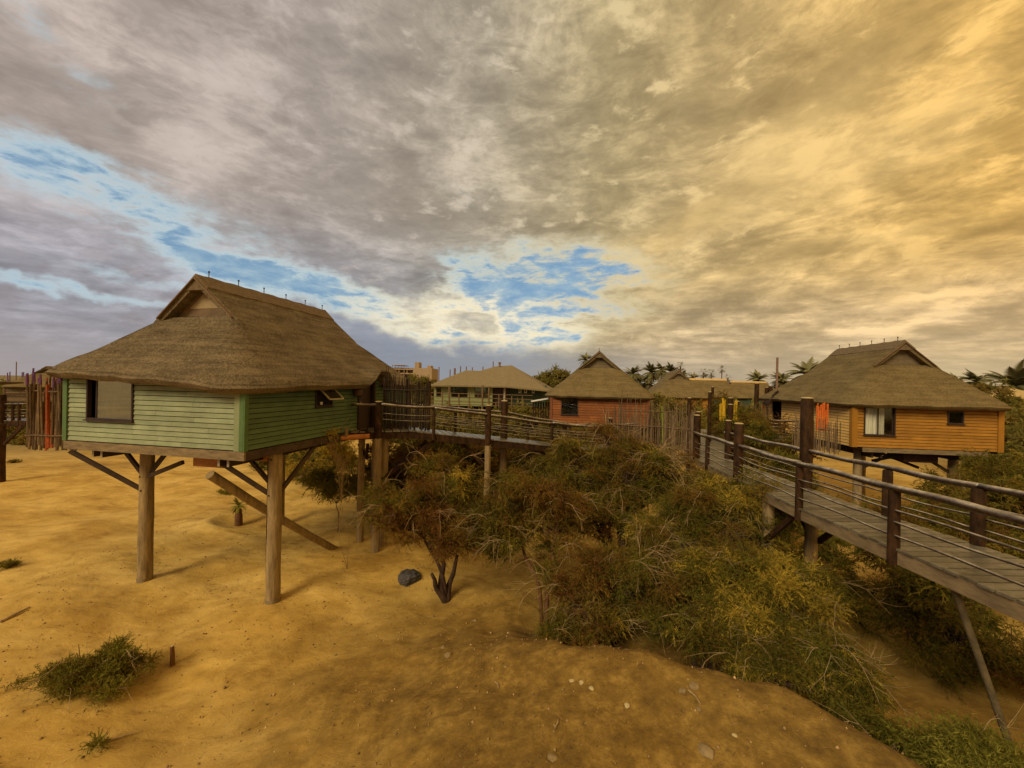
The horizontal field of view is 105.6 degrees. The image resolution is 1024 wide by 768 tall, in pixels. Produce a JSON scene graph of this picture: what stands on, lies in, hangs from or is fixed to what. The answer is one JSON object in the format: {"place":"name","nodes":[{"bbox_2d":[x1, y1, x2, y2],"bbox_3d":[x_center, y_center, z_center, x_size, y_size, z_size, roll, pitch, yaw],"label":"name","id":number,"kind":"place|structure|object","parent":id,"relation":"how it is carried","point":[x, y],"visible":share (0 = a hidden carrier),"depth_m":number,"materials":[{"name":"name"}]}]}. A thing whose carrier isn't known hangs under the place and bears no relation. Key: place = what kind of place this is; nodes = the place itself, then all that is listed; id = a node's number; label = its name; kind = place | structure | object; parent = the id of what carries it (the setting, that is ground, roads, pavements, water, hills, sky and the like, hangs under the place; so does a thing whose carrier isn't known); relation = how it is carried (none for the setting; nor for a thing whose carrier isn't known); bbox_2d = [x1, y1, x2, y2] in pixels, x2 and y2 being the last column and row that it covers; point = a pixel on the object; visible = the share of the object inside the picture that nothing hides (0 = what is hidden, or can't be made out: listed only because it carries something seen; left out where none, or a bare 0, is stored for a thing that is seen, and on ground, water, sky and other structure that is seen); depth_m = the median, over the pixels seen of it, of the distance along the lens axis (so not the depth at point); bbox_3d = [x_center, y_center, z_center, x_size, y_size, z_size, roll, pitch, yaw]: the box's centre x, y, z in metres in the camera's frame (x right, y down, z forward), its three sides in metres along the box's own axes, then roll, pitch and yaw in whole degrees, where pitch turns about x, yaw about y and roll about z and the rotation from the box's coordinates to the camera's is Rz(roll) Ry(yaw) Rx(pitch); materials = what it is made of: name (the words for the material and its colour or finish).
{"place":"outdoors","nodes":[
{"label":"outdoors","id":0,"kind":"place"},
{"bbox_2d":[431,362,552,406],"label":"lodge building","id":1,"kind":"structure","parent":0,"point":[513,381],"depth_m":44.57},
{"bbox_2d":[474,387,487,397],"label":"window","id":2,"kind":"structure","parent":1,"relation":"in","point":[478,390],"depth_m":44.02,"materials":[{"name":"white glass"}]},
{"bbox_2d":[493,387,507,404],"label":"dark doorway","id":3,"kind":"structure","parent":1,"relation":"in","point":[496,390],"depth_m":44.55,"materials":[{"name":"brown wood"}]},
{"bbox_2d":[0,375,1023,767],"bbox_3d":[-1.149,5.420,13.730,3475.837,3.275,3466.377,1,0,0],"label":"ground","id":4,"kind":"structure","parent":0,"point":[62,513],"depth_m":8.29,"materials":[{"name":"sand"}]},
{"bbox_2d":[0,557,21,569],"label":"tuft","id":5,"kind":"object","parent":4,"relation":"on","point":[9,563],"visible":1,"depth_m":11.88,"materials":[{"name":"green plant"}]},
{"bbox_2d":[0,382,25,481],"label":"walkway","id":6,"kind":"structure","parent":4,"relation":"on","point":[5,421],"depth_m":21.86,"materials":[{"name":"brown wood"}]},
{"bbox_2d":[0,674,29,691],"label":"tuft","id":7,"kind":"object","parent":4,"relation":"on","point":[18,680],"visible":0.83,"depth_m":7.52,"materials":[{"name":"green plant"}]},
{"bbox_2d":[0,606,29,622],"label":"dry stick","id":8,"kind":"object","parent":4,"relation":"on","point":[10,616],"visible":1,"depth_m":9.48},
{"bbox_2d":[6,457,23,463],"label":"tuft","id":9,"kind":"object","parent":4,"relation":"on","point":[14,460],"visible":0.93,"depth_m":26.21,"materials":[{"name":"green plant"}]},
{"bbox_2d":[0,387,51,418],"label":"bush","id":10,"kind":"object","parent":4,"relation":"on","point":[16,406],"visible":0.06,"depth_m":47.44,"materials":[{"name":"green plant"}]},
{"bbox_2d":[6,417,50,445],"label":"bush","id":11,"kind":"object","parent":4,"relation":"on","point":[19,438],"visible":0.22,"depth_m":33.22,"materials":[{"name":"green plant"}]},
{"bbox_2d":[1,366,62,418],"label":"thatched hut","id":12,"kind":"object","parent":4,"relation":"on","point":[15,392],"visible":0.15,"depth_m":42.51,"materials":[{"name":"brown wood"}]},
{"bbox_2d":[9,632,167,712],"bbox_3d":[-8.148,5.664,7.627,2.410,1.017,1.631,1,0,0],"label":"weed patch","id":13,"kind":"object","parent":4,"relation":"on","point":[114,663],"visible":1,"depth_m":7.45,"materials":[{"name":"green plant"}]},
{"bbox_2d":[75,726,115,760],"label":"tuft","id":14,"kind":"object","parent":4,"relation":"on","point":[93,744],"visible":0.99,"depth_m":6.28,"materials":[{"name":"green plant"}]},
{"bbox_2d":[106,730,142,742],"bbox_3d":[-6.592,5.978,6.581,0.491,0.057,0.033,1,0,-37],"label":"dry stick","id":15,"kind":"object","parent":4,"relation":"on","point":[124,735],"visible":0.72,"depth_m":6.58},
{"bbox_2d":[170,645,174,666],"bbox_3d":[-7.323,5.905,8.370,0.096,0.530,0.090,1,0,0],"label":"stake","id":16,"kind":"object","parent":4,"relation":"on","point":[172,656],"visible":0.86,"depth_m":8.34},
{"bbox_2d":[216,489,229,494],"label":"tuft","id":17,"kind":"object","parent":4,"relation":"on","point":[223,491],"visible":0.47,"depth_m":20.40,"materials":[{"name":"green plant"}]},
{"bbox_2d":[45,271,413,604],"bbox_3d":[-8.322,1.467,13.894,7.010,9.416,9.400,1,0,12],"label":"thatched hut","id":18,"kind":"object","parent":4,"relation":"on","point":[203,371],"visible":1,"depth_m":10.27,"materials":[{"name":"green"}]},
{"bbox_2d":[24,368,76,450],"bbox_3d":[-12.459,0.610,10.545,1.210,2.396,0.259,1,0,-9],"label":"stick fence","id":19,"kind":"object","parent":18,"relation":"attached to","point":[40,432],"visible":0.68,"depth_m":10.48,"materials":[{"name":"wood"}]},
{"bbox_2d":[83,379,134,422],"bbox_3d":[-10.362,0.270,10.010,1.610,1.395,0.130,1,0,12],"label":"window","id":20,"kind":"structure","parent":18,"relation":"in","point":[114,400],"depth_m":10.04,"materials":[{"name":"beige glass"}]},
{"bbox_2d":[314,389,343,407],"bbox_3d":[-5.586,0.403,11.849,0.462,0.610,0.825,1,0,12],"label":"window","id":21,"kind":"structure","parent":18,"relation":"in","point":[327,397],"depth_m":11.84,"materials":[{"name":"black glass"}]},
{"bbox_2d":[341,428,369,440],"bbox_3d":[-5.137,1.638,12.754,0.866,0.412,0.175,1,0,-21],"label":"orange log","id":22,"kind":"object","parent":18,"relation":"attached to","point":[354,436],"visible":0.95,"depth_m":12.67,"materials":[{"name":"brown wood"}]},
{"bbox_2d":[353,388,362,396],"bbox_3d":[-5.289,0.252,13.358,0.320,0.384,0.312,1,0,-39],"label":"wall lamp","id":23,"kind":"object","parent":18,"relation":"attached to","point":[358,392],"visible":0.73,"depth_m":13.25,"materials":[{"name":"ceramic"}]},
{"bbox_2d":[360,385,370,428],"bbox_3d":[-5.413,0.672,14.138,0.050,1.900,0.900,1,0,12],"label":"door","id":24,"kind":"structure","parent":18,"relation":"in","point":[365,412],"depth_m":14.25,"materials":[{"name":"brown wood"}]},
{"bbox_2d":[229,497,246,525],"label":"palm sapling","id":25,"kind":"object","parent":4,"relation":"on","point":[238,517],"visible":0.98,"depth_m":15.92,"materials":[{"name":"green plant"}]},
{"bbox_2d":[246,447,356,471],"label":"bush","id":26,"kind":"object","parent":4,"relation":"on","point":[262,464],"visible":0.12,"depth_m":25.15,"materials":[{"name":"green plant"}]},
{"bbox_2d":[285,440,357,485],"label":"bush","id":27,"kind":"object","parent":4,"relation":"on","point":[303,470],"visible":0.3,"depth_m":21.37,"materials":[{"name":"green plant"}]},
{"bbox_2d":[300,461,370,532],"bbox_3d":[-6.735,4.459,14.898,2.925,2.816,2.102,1,0,0],"label":"shrub","id":28,"kind":"object","parent":4,"relation":"on","point":[323,479],"visible":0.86,"depth_m":14.80,"materials":[{"name":"green plant"}]},
{"bbox_2d":[317,417,364,568],"bbox_3d":[-5.680,3.441,12.499,2.262,5.103,1.641,1,0,21],"label":"bush","id":29,"kind":"object","parent":4,"relation":"on","point":[340,451],"visible":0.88,"depth_m":12.43,"materials":[{"name":"green plant"}]},
{"bbox_2d":[354,439,460,529],"bbox_3d":[-4.596,4.400,16.965,4.932,4.780,3.502,1,0,0],"label":"tamarisk tree","id":30,"kind":"object","parent":4,"relation":"on","point":[401,452],"visible":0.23,"depth_m":16.45,"materials":[{"name":"green plant"}]},
{"bbox_2d":[398,569,420,586],"bbox_3d":[-3.090,5.868,11.686,0.692,0.445,0.607,1,0,-7],"label":"boulder","id":31,"kind":"object","parent":4,"relation":"on","point":[407,577],"visible":0.95,"depth_m":11.53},
{"bbox_2d":[0,378,825,447],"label":"scrub","id":32,"kind":"object","parent":4,"relation":"on","point":[548,400],"visible":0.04,"depth_m":44.74,"materials":[{"name":"green plant"}]},
{"bbox_2d":[392,362,437,385],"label":"apartment block","id":33,"kind":"structure","parent":4,"relation":"on","point":[431,372],"depth_m":190.50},
{"bbox_2d":[407,373,436,403],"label":"bush","id":34,"kind":"object","parent":4,"relation":"on","point":[425,380],"visible":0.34,"depth_m":68.83,"materials":[{"name":"green plant"}]},
{"bbox_2d":[341,442,526,603],"bbox_3d":[-2.062,3.922,10.621,4.782,4.648,3.683,1,0,-25],"label":"tamarisk tree","id":35,"kind":"object","parent":4,"relation":"on","point":[431,515],"visible":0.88,"depth_m":10.51,"materials":[{"name":"green plant"}]},
{"bbox_2d":[388,409,481,454],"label":"tamarisk tree","id":36,"kind":"object","parent":4,"relation":"on","point":[443,427],"visible":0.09,"depth_m":24.64,"materials":[{"name":"green plant"}]},
{"bbox_2d":[0,508,903,767],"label":"pebbles","id":37,"kind":"object","parent":4,"relation":"on","point":[502,723],"visible":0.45,"depth_m":7.84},
{"bbox_2d":[5,547,918,767],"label":"twig litter","id":38,"kind":"object","parent":4,"relation":"on","point":[529,693],"visible":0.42,"depth_m":6.35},
{"bbox_2d":[413,429,511,509],"bbox_3d":[-2.451,4.487,18.562,5.139,4.822,3.097,1,0,0],"label":"tamarisk tree","id":39,"kind":"object","parent":4,"relation":"on","point":[463,452],"visible":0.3,"depth_m":18.17,"materials":[{"name":"green plant"}]},
{"bbox_2d":[436,403,525,466],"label":"tamarisk tree","id":40,"kind":"object","parent":4,"relation":"on","point":[481,423],"visible":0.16,"depth_m":25.78,"materials":[{"name":"green plant"}]},
{"bbox_2d":[430,385,532,426],"bbox_3d":[-3.188,3.205,38.063,10.450,6.138,0.503,1,0,-2],"label":"deck railing","id":41,"kind":"object","parent":4,"relation":"on","point":[469,397],"visible":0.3,"depth_m":38.02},
{"bbox_2d":[351,400,655,552],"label":"walkway","id":42,"kind":"structure","parent":4,"relation":"on","point":[379,435],"depth_m":14.52,"materials":[{"name":"brown wood"}]},
{"bbox_2d":[382,366,430,431],"bbox_3d":[-3.891,0.559,14.396,1.717,2.437,0.161,1,0,-17],"label":"stick fence","id":43,"kind":"object","parent":42,"relation":"on","point":[407,411],"visible":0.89,"depth_m":14.35,"materials":[{"name":"brown wood"}]},
{"bbox_2d":[471,425,536,499],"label":"tamarisk tree","id":44,"kind":"object","parent":4,"relation":"on","point":[495,450],"visible":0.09,"depth_m":19.30,"materials":[{"name":"green plant"}]},
{"bbox_2d":[491,402,561,460],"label":"tamarisk tree","id":45,"kind":"object","parent":4,"relation":"on","point":[525,411],"visible":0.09,"depth_m":28.39,"materials":[{"name":"green plant"}]},
{"bbox_2d":[452,459,623,626],"bbox_3d":[0.693,4.269,10.153,4.525,4.092,3.798,1,0,45],"label":"tamarisk tree","id":46,"kind":"object","parent":4,"relation":"on","point":[536,499],"visible":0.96,"depth_m":9.99,"materials":[{"name":"green plant"}]},
{"bbox_2d":[531,398,549,435],"bbox_3d":[1.888,3.647,24.500,1.479,5.655,1.000,1,0,0],"label":"side porch","id":47,"kind":"object","parent":4,"relation":"on","point":[533,401],"visible":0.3,"depth_m":24.48,"materials":[{"name":"brown wood"}]},
{"bbox_2d":[532,364,570,391],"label":"broadleaf tree","id":48,"kind":"object","parent":4,"relation":"on","point":[553,378],"visible":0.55,"depth_m":88.44,"materials":[{"name":"green plant"}]},
{"bbox_2d":[507,420,597,500],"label":"tamarisk tree","id":49,"kind":"object","parent":4,"relation":"on","point":[521,461],"visible":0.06,"depth_m":17.80,"materials":[{"name":"green plant"}]},
{"bbox_2d":[547,753,557,761],"bbox_3d":[0.542,4.974,5.173,0.149,0.084,0.128,4,-9,-15],"label":"stone","id":50,"kind":"object","parent":4,"relation":"on","point":[551,757],"visible":1,"depth_m":5.14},
{"bbox_2d":[576,352,591,365],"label":"palm tree","id":51,"kind":"object","parent":4,"relation":"on","point":[585,357],"visible":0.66,"depth_m":160.24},
{"bbox_2d":[545,348,654,474],"bbox_3d":[5.798,2.056,26.361,6.500,8.529,8.300,1,0,12],"label":"thatched hut","id":52,"kind":"object","parent":4,"relation":"on","point":[599,378],"visible":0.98,"depth_m":22.90,"materials":[{"name":"orange"}]},
{"bbox_2d":[560,398,577,415],"bbox_3d":[3.418,1.354,23.055,1.060,1.010,0.130,1,0,12],"label":"window","id":53,"kind":"structure","parent":52,"relation":"in","point":[561,398],"depth_m":23.02,"materials":[{"name":"black glass"}]},
{"bbox_2d":[572,420,653,493],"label":"tamarisk tree","id":54,"kind":"object","parent":4,"relation":"on","point":[588,429],"visible":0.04,"depth_m":20.80,"materials":[{"name":"green plant"}]},
{"bbox_2d":[511,404,715,591],"bbox_3d":[3.338,3.482,12.024,6.535,5.675,4.082,1,0,-11],"label":"tamarisk tree","id":55,"kind":"object","parent":4,"relation":"on","point":[644,463],"visible":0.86,"depth_m":11.87,"materials":[{"name":"green plant"}]},
{"bbox_2d":[623,365,641,383],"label":"palm tree","id":56,"kind":"object","parent":4,"relation":"on","point":[633,374],"visible":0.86,"depth_m":129.19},
{"bbox_2d":[529,515,757,651],"bbox_3d":[2.517,4.832,9.223,6.295,3.189,2.921,1,0,-17],"label":"tamarisk tree","id":57,"kind":"object","parent":4,"relation":"on","point":[640,577],"visible":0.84,"depth_m":8.95,"materials":[{"name":"green plant"}]},
{"bbox_2d":[640,361,662,387],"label":"palm tree","id":58,"kind":"object","parent":4,"relation":"on","point":[650,376],"visible":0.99,"depth_m":123.08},
{"bbox_2d":[654,363,668,377],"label":"palm tree","id":59,"kind":"object","parent":4,"relation":"on","point":[660,374],"visible":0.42,"depth_m":150.75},
{"bbox_2d":[627,389,706,450],"bbox_3d":[11.684,3.384,30.255,7.742,6.174,3.909,1,0,0],"label":"bush","id":60,"kind":"object","parent":4,"relation":"on","point":[657,400],"visible":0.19,"depth_m":29.53,"materials":[{"name":"green plant"}]},
{"bbox_2d":[661,361,683,376],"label":"palm tree","id":61,"kind":"object","parent":4,"relation":"on","point":[670,368],"visible":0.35,"depth_m":129.08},
{"bbox_2d":[647,370,707,410],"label":"thatched hut","id":62,"kind":"object","parent":4,"relation":"on","point":[679,384],"visible":0.47,"depth_m":42.82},
{"bbox_2d":[686,397,691,479],"bbox_3d":[8.080,3.484,17.800,0.190,5.738,0.200,1,0,0],"label":"timber post","id":63,"kind":"object","parent":4,"relation":"on","point":[689,400],"visible":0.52,"depth_m":17.73,"materials":[{"name":"brown wood"}]},
{"bbox_2d":[689,681,698,689],"bbox_3d":[2.878,4.778,6.142,0.134,0.079,0.145,-4,10,-27],"label":"stone","id":64,"kind":"object","parent":4,"relation":"on","point":[693,685],"visible":1,"depth_m":6.12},
{"bbox_2d":[698,743,714,759],"bbox_3d":[2.626,4.955,5.236,0.212,0.134,0.182,3,2,35],"label":"stone","id":65,"kind":"object","parent":4,"relation":"on","point":[706,750],"visible":1,"depth_m":5.20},
{"bbox_2d":[706,391,711,472],"bbox_3d":[9.883,3.385,19.500,0.171,6.017,0.180,1,0,0],"label":"timber post","id":66,"kind":"object","parent":4,"relation":"on","point":[709,413],"visible":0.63,"depth_m":19.43,"materials":[{"name":"brown wood"}]},
{"bbox_2d":[616,460,819,589],"bbox_3d":[5.237,4.416,10.445,5.164,4.937,3.372,1,0,0],"label":"tamarisk tree","id":67,"kind":"object","parent":4,"relation":"on","point":[734,505],"visible":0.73,"depth_m":10.26,"materials":[{"name":"green plant"}]},
{"bbox_2d":[689,378,750,405],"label":"thatched hut","id":68,"kind":"object","parent":4,"relation":"on","point":[707,384],"visible":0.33,"depth_m":53.22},
{"bbox_2d":[701,389,748,443],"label":"bush","id":69,"kind":"object","parent":4,"relation":"on","point":[715,416],"visible":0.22,"depth_m":22.70,"materials":[{"name":"green plant"}]},
{"bbox_2d":[711,402,783,467],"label":"bush","id":70,"kind":"object","parent":4,"relation":"on","point":[746,415],"visible":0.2,"depth_m":19.12,"materials":[{"name":"green plant"}]},
{"bbox_2d":[719,398,725,420],"bbox_3d":[11.389,1.392,20.962,0.318,1.263,0.178,1,0,12],"label":"stick bundle","id":71,"kind":"object","parent":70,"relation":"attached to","point":[722,406],"visible":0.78,"depth_m":20.96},
{"bbox_2d":[733,396,763,431],"bbox_3d":[17.748,2.205,27.747,3.579,2.576,0.119,1,0,25],"label":"stick fence","id":72,"kind":"object","parent":4,"relation":"on","point":[750,404],"visible":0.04,"depth_m":27.77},
{"bbox_2d":[729,381,773,403],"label":"thatched hut","id":73,"kind":"object","parent":4,"relation":"on","point":[746,388],"visible":0.23,"depth_m":59.83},
{"bbox_2d":[754,383,758,466],"bbox_3d":[16.966,3.183,27.000,0.304,6.486,0.320,1,0,0],"label":"timber post","id":74,"kind":"object","parent":4,"relation":"on","point":[756,393],"visible":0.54,"depth_m":26.88,"materials":[{"name":"brown wood"}]},
{"bbox_2d":[745,370,768,384],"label":"palm tree","id":75,"kind":"object","parent":4,"relation":"on","point":[756,376],"visible":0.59,"depth_m":118.25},
{"bbox_2d":[775,357,778,428],"bbox_3d":[23.151,2.086,34.000,0.190,8.806,0.200,1,0,0],"label":"mast","id":76,"kind":"object","parent":4,"relation":"on","point":[777,359],"visible":0.4,"depth_m":33.93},
{"bbox_2d":[632,534,923,726],"bbox_3d":[5.022,4.888,7.797,5.035,3.089,3.627,1,0,22],"label":"tamarisk tree","id":77,"kind":"object","parent":4,"relation":"on","point":[760,629],"visible":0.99,"depth_m":7.64,"materials":[{"name":"green plant"}]},
{"bbox_2d":[731,413,827,480],"bbox_3d":[12.145,3.925,18.498,4.070,5.280,3.526,1,0,0],"label":"bush","id":78,"kind":"object","parent":4,"relation":"on","point":[766,435],"visible":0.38,"depth_m":17.78,"materials":[{"name":"green plant"}]},
{"bbox_2d":[764,419,798,473],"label":"porch deck","id":79,"kind":"structure","parent":4,"relation":"on","point":[783,430],"depth_m":18.51,"materials":[{"name":"brown wood"}]},
{"bbox_2d":[770,371,792,388],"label":"palm tree","id":80,"kind":"object","parent":4,"relation":"on","point":[782,378],"visible":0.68,"depth_m":118.36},
{"bbox_2d":[758,446,841,544],"bbox_3d":[10.988,4.496,15.423,3.554,4.185,3.248,1,0,0],"label":"bush","id":81,"kind":"object","parent":4,"relation":"on","point":[782,466],"visible":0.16,"depth_m":15.20,"materials":[{"name":"green plant"}]},
{"bbox_2d":[785,356,818,380],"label":"palm tree","id":82,"kind":"object","parent":4,"relation":"on","point":[808,366],"visible":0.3,"depth_m":81.39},
{"bbox_2d":[684,517,927,650],"bbox_3d":[7.652,5.626,11.108,5.958,3.459,3.344,1,0,24],"label":"shrub","id":83,"kind":"object","parent":4,"relation":"on","point":[868,605],"visible":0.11,"depth_m":9.74,"materials":[{"name":"green plant"}]},
{"bbox_2d":[788,524,874,590],"bbox_3d":[10.278,5.763,12.697,2.657,2.596,2.364,1,0,0],"label":"shrub","id":84,"kind":"object","parent":4,"relation":"on","point":[825,553],"visible":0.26,"depth_m":12.52,"materials":[{"name":"green plant"}]},
{"bbox_2d":[832,495,881,546],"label":"shrub","id":85,"kind":"object","parent":4,"relation":"on","point":[864,504],"visible":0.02,"depth_m":15.59,"materials":[{"name":"green plant"}]},
{"bbox_2d":[692,397,1023,755],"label":"walkway","id":86,"kind":"structure","parent":4,"relation":"on","point":[975,568],"depth_m":6.66,"materials":[{"name":"brown wood"}]},
{"bbox_2d":[603,401,694,467],"bbox_3d":[5.454,1.913,15.677,3.522,2.494,0.319,1,0,32],"label":"stick fence","id":87,"kind":"object","parent":86,"relation":"attached to","point":[673,419],"visible":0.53,"depth_m":15.32,"materials":[{"name":"wood"}]},
{"bbox_2d":[618,393,695,443],"bbox_3d":[7.703,1.767,20.550,3.999,2.851,0.130,1,0,10],"label":"stick fence","id":88,"kind":"object","parent":86,"relation":"attached to","point":[662,411],"visible":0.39,"depth_m":20.57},
{"bbox_2d":[740,403,767,419],"bbox_3d":[14.015,2.118,23.299,2.389,1.989,0.128,1,0,15],"label":"stick fence","id":89,"kind":"object","parent":86,"relation":"attached to","point":[754,407],"visible":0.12,"depth_m":23.10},
{"bbox_2d":[792,409,840,454],"bbox_3d":[12.968,1.970,16.567,1.690,1.952,0.156,1,0,25],"label":"stick fence","id":90,"kind":"object","parent":86,"relation":"attached to","point":[797,439],"visible":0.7,"depth_m":16.47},
{"bbox_2d":[816,402,828,431],"bbox_3d":[13.214,1.433,16.531,0.616,1.308,0.165,1,0,0],"label":"stick bundle","id":91,"kind":"object","parent":90,"relation":"attached to","point":[818,412],"visible":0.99,"depth_m":16.53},
{"bbox_2d":[806,688,945,762],"bbox_3d":[6.142,5.831,6.022,2.917,1.958,2.965,1,0,32],"label":"shrub","id":92,"kind":"object","parent":4,"relation":"on","point":[871,727],"visible":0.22,"depth_m":6.02,"materials":[{"name":"green plant"}]},
{"bbox_2d":[759,337,1011,504],"bbox_3d":[17.558,2.251,19.801,6.720,8.769,8.440,1,0,8],"label":"thatched hut","id":93,"kind":"object","parent":4,"relation":"on","point":[904,402],"visible":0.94,"depth_m":16.52,"materials":[{"name":"wood"}]},
{"bbox_2d":[863,408,896,436],"bbox_3d":[15.481,1.495,16.405,1.240,1.410,0.261,1,0,8],"label":"window","id":94,"kind":"structure","parent":93,"relation":"in","point":[873,420],"depth_m":16.46,"materials":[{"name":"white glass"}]},
{"bbox_2d":[947,411,965,424],"bbox_3d":[18.226,1.400,15.953,0.640,0.550,0.130,1,0,8],"label":"window","id":95,"kind":"structure","parent":93,"relation":"in","point":[962,413],"depth_m":15.93,"materials":[{"name":"black glass"}]},
{"bbox_2d":[842,471,1023,649],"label":"bush","id":96,"kind":"object","parent":4,"relation":"on","point":[1003,502],"visible":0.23,"depth_m":9.45,"materials":[{"name":"green plant"}]},
{"bbox_2d":[866,703,1023,767],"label":"shrub","id":97,"kind":"object","parent":4,"relation":"on","point":[973,746],"visible":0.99,"depth_m":5.00,"materials":[{"name":"green plant"}]},
{"bbox_2d":[876,583,1023,704],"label":"shrub","id":98,"kind":"object","parent":4,"relation":"on","point":[1001,659],"visible":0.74,"depth_m":8.47,"materials":[{"name":"green plant"}]},
{"bbox_2d":[901,446,1023,519],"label":"bush","id":99,"kind":"object","parent":4,"relation":"on","point":[973,468],"visible":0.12,"depth_m":14.38,"materials":[{"name":"green plant"}]},
{"bbox_2d":[958,370,996,385],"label":"palm tree","id":100,"kind":"object","parent":4,"relation":"on","point":[971,376],"visible":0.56,"depth_m":96.96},
{"bbox_2d":[958,398,1023,467],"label":"bush","id":101,"kind":"object","parent":4,"relation":"on","point":[1011,415],"visible":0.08,"depth_m":25.07,"materials":[{"name":"green plant"}]},
{"bbox_2d":[960,414,1023,463],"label":"bush","id":102,"kind":"object","parent":4,"relation":"on","point":[1016,432],"visible":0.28,"depth_m":17.62,"materials":[{"name":"green plant"}]},
{"bbox_2d":[970,377,1023,408],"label":"bush","id":103,"kind":"object","parent":4,"relation":"on","point":[1004,394],"visible":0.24,"depth_m":44.33,"materials":[{"name":"green plant"}]},
{"bbox_2d":[977,359,1023,390],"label":"palm tree","id":104,"kind":"object","parent":4,"relation":"on","point":[1014,376],"visible":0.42,"depth_m":55.32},
{"bbox_2d":[986,386,1023,403],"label":"thatched hut","id":105,"kind":"object","parent":4,"relation":"on","point":[1019,393],"visible":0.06,"depth_m":49.70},
{"bbox_2d":[0,0,1023,385],"label":"sky","id":106,"kind":"structure","parent":0,"point":[530,186],"materials":[{"name":"grey"}]},
{"bbox_2d":[639,376,657,389],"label":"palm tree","id":107,"kind":"object","parent":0,"point":[647,385],"visible":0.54,"depth_m":135.66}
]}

